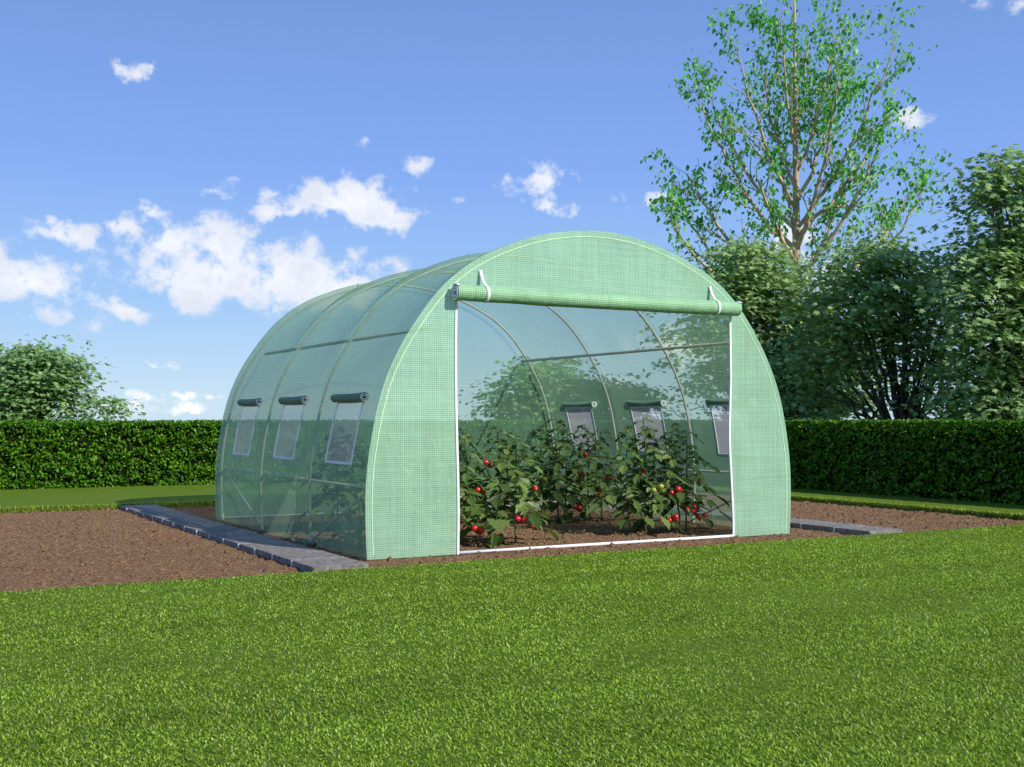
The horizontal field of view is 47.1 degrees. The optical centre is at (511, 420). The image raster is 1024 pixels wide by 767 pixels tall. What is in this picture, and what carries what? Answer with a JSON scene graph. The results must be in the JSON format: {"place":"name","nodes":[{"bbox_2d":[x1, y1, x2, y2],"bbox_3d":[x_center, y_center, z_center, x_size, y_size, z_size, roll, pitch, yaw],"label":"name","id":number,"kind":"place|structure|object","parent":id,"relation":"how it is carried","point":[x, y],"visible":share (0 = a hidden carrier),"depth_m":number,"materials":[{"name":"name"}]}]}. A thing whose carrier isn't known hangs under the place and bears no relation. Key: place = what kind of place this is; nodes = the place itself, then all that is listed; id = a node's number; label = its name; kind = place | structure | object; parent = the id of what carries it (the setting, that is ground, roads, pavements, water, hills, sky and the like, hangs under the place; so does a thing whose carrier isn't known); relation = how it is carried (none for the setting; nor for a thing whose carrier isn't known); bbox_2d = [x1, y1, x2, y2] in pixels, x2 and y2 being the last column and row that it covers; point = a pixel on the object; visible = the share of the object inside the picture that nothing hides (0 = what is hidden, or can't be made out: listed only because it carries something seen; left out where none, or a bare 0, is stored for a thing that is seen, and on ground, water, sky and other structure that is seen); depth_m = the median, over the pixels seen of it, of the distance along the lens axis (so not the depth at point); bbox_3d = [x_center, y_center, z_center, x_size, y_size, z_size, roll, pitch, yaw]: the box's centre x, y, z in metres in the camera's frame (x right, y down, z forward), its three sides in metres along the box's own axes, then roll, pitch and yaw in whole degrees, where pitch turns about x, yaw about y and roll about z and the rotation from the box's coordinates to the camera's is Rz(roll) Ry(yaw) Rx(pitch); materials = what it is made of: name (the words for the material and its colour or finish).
{"place":"outdoors","nodes":[
{"label":"outdoors","id":0,"kind":"place"},
{"bbox_2d":[120,504,368,571],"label":"path","id":1,"kind":"structure","parent":0,"point":[301,557],"depth_m":9.30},
{"bbox_2d":[0,474,1023,766],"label":"lawn","id":2,"kind":"structure","parent":0,"point":[102,496],"depth_m":4.96,"materials":[{"name":"green plant"}]},
{"bbox_2d":[0,418,624,489],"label":"clipped hedge","id":3,"kind":"object","parent":2,"relation":"on","point":[47,454],"visible":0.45,"depth_m":16.92,"materials":[{"name":"green plant"}]},
{"bbox_2d":[457,356,630,424],"bbox_3d":[0.678,-0.075,22.128,3.481,2.287,3.321,0,0,10],"label":"maple tree","id":4,"kind":"object","parent":2,"relation":"on","point":[539,364],"visible":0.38,"depth_m":21.58,"materials":[{"name":"green plant"}]},
{"bbox_2d":[581,372,691,419],"bbox_3d":[2.074,0.068,22.553,2.678,1.995,2.883,0,0,-29],"label":"maple tree","id":5,"kind":"object","parent":2,"relation":"on","point":[623,393],"visible":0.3,"depth_m":22.11,"materials":[{"name":"green plant"}]},
{"bbox_2d":[629,234,856,419],"bbox_3d":[4.418,-1.103,20.956,4.629,4.331,3.769,0,0,-29],"label":"maple tree","id":6,"kind":"object","parent":2,"relation":"on","point":[759,272],"visible":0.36,"depth_m":20.26,"materials":[{"name":"green plant"}]},
{"bbox_2d":[594,418,1023,505],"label":"clipped hedge","id":7,"kind":"object","parent":2,"relation":"on","point":[981,460],"visible":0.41,"depth_m":14.69,"materials":[{"name":"green plant"}]},
{"bbox_2d":[706,271,936,420],"bbox_3d":[5.349,-0.783,20.497,4.029,3.695,3.709,0,0,-29],"label":"maple tree","id":8,"kind":"object","parent":2,"relation":"on","point":[780,371],"visible":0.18,"depth_m":19.98,"materials":[{"name":"green plant"}]},
{"bbox_2d":[756,223,997,420],"bbox_3d":[5.564,-0.964,18.293,4.194,4.060,4.015,0,0,-29],"label":"maple tree","id":9,"kind":"object","parent":2,"relation":"on","point":[888,329],"visible":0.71,"depth_m":17.88,"materials":[{"name":"green plant"}]},
{"bbox_2d":[886,143,1023,420],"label":"maple tree","id":10,"kind":"object","parent":2,"relation":"on","point":[997,375],"visible":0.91,"depth_m":15.99,"materials":[{"name":"green plant"}]},
{"bbox_2d":[0,491,1023,592],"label":"soil","id":11,"kind":"structure","parent":0,"point":[59,549],"depth_m":9.85,"materials":[{"name":"brown soil"}]},
{"bbox_2d":[298,430,367,532],"bbox_3d":[-1.506,0.542,10.452,0.798,0.998,0.667,0,0,2],"label":"tomato plant","id":12,"kind":"object","parent":11,"relation":"on","point":[340,496],"visible":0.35,"depth_m":10.38,"materials":[{"name":"green plant"}]},
{"bbox_2d":[331,439,370,541],"bbox_3d":[-0.967,0.572,9.199,0.951,1.036,0.708,0,0,-43],"label":"tomato plant","id":13,"kind":"object","parent":11,"relation":"on","point":[358,521],"visible":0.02,"depth_m":9.08,"materials":[{"name":"green plant"}]},
{"bbox_2d":[458,437,481,524],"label":"tomato plant","id":14,"kind":"object","parent":11,"relation":"on","point":[462,517],"visible":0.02,"depth_m":10.94,"materials":[{"name":"green plant"}]},
{"bbox_2d":[458,433,503,544],"bbox_3d":[-0.511,0.547,9.458,0.890,1.050,0.738,0,0,-1],"label":"tomato plant","id":15,"kind":"object","parent":11,"relation":"on","point":[476,526],"visible":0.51,"depth_m":9.36,"materials":[{"name":"green plant"}]},
{"bbox_2d":[215,230,790,559],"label":"polytunnel","id":16,"kind":"structure","parent":11,"relation":"on","point":[411,502],"depth_m":9.97,"materials":[{"name":"green plastic"}]},
{"bbox_2d":[233,398,263,455],"bbox_3d":[-2.542,0.063,11.262,0.134,0.546,0.615,0,0,-29],"label":"window","id":17,"kind":"structure","parent":16,"relation":"in","point":[245,428],"depth_m":11.27,"materials":[{"name":"white"}]},
{"bbox_2d":[273,396,309,459],"bbox_3d":[-1.921,0.063,10.160,0.135,0.545,0.615,0,0,-29],"label":"window","id":18,"kind":"structure","parent":16,"relation":"in","point":[292,412],"depth_m":10.16,"materials":[{"name":"white"}]},
{"bbox_2d":[325,392,368,464],"bbox_3d":[-1.279,0.062,9.015,0.135,0.546,0.630,0,0,-29],"label":"window","id":19,"kind":"structure","parent":16,"relation":"in","point":[344,428],"depth_m":9.02,"materials":[{"name":"white"}]},
{"bbox_2d":[562,401,597,450],"bbox_3d":[0.773,0.062,13.130,0.124,0.546,0.615,0,0,-29],"label":"window","id":20,"kind":"structure","parent":16,"relation":"in","point":[577,416],"depth_m":13.11,"materials":[{"name":"white"}]},
{"bbox_2d":[626,400,667,451],"bbox_3d":[1.393,0.063,12.027,0.134,0.544,0.615,0,0,-29],"label":"window","id":21,"kind":"structure","parent":16,"relation":"in","point":[652,411],"depth_m":11.99,"materials":[{"name":"white"}]},
{"bbox_2d":[705,399,728,455],"bbox_3d":[2.040,0.062,10.886,0.126,0.546,0.630,0,0,-29],"label":"window","id":22,"kind":"structure","parent":16,"relation":"in","point":[720,413],"depth_m":11.03,"materials":[{"name":"white"}]},
{"bbox_2d":[460,426,558,548],"bbox_3d":[0.000,0.543,9.600,0.848,1.000,0.834,0,0,-8],"label":"tomato plant","id":23,"kind":"object","parent":11,"relation":"on","point":[534,520],"visible":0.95,"depth_m":9.51,"materials":[{"name":"green plant"}]},
{"bbox_2d":[0,486,1023,519],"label":"edge grass","id":24,"kind":"structure","parent":11,"relation":"on","point":[979,513],"depth_m":13.14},
{"bbox_2d":[508,418,599,522],"bbox_3d":[0.379,0.505,11.530,0.926,1.072,0.738,0,0,-4],"label":"tomato plant","id":25,"kind":"object","parent":11,"relation":"on","point":[545,481],"visible":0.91,"depth_m":11.41,"materials":[{"name":"green plant"}]},
{"bbox_2d":[553,425,643,524],"bbox_3d":[0.788,0.537,11.755,0.942,1.009,0.664,0,0,-29],"label":"tomato plant","id":26,"kind":"object","parent":11,"relation":"on","point":[595,486],"visible":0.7,"depth_m":11.66,"materials":[{"name":"green plant"}]},
{"bbox_2d":[586,418,689,534],"bbox_3d":[1.123,0.511,10.452,0.914,1.084,0.830,0,0,6],"label":"tomato plant","id":27,"kind":"object","parent":11,"relation":"on","point":[631,492],"visible":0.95,"depth_m":10.29,"materials":[{"name":"green plant"}]},
{"bbox_2d":[635,422,731,532],"bbox_3d":[1.528,0.530,10.522,0.839,1.022,0.819,0,0,-29],"label":"tomato plant","id":28,"kind":"object","parent":11,"relation":"on","point":[693,507],"visible":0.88,"depth_m":10.41,"materials":[{"name":"green plant"}]},
{"bbox_2d":[0,0,1023,421],"label":"sky","id":29,"kind":"structure","parent":0,"point":[178,178],"materials":[{"name":"blue"}]},
{"bbox_2d":[518,492,902,534],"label":"path","id":30,"kind":"structure","parent":0,"point":[842,528],"depth_m":10.69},
{"label":"ground","id":31,"kind":"structure","parent":0,"visible":0},
{"bbox_2d":[0,334,124,425],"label":"maple tree","id":32,"kind":"object","parent":31,"relation":"on","point":[32,378],"visible":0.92,"depth_m":23.67,"materials":[{"name":"green plant"}]},
{"bbox_2d":[73,395,146,421],"bbox_3d":[-8.206,0.269,24.009,1.462,1.587,1.720,0,0,-10],"label":"maple sapling","id":33,"kind":"object","parent":31,"relation":"on","point":[114,402],"visible":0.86,"depth_m":23.89,"materials":[{"name":"green plant"}]},
{"bbox_2d":[640,0,957,343],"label":"birch tree","id":34,"kind":"object","parent":31,"relation":"on","point":[824,89],"visible":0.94,"depth_m":23.25,"materials":[{"name":"green plant"}]}
]}

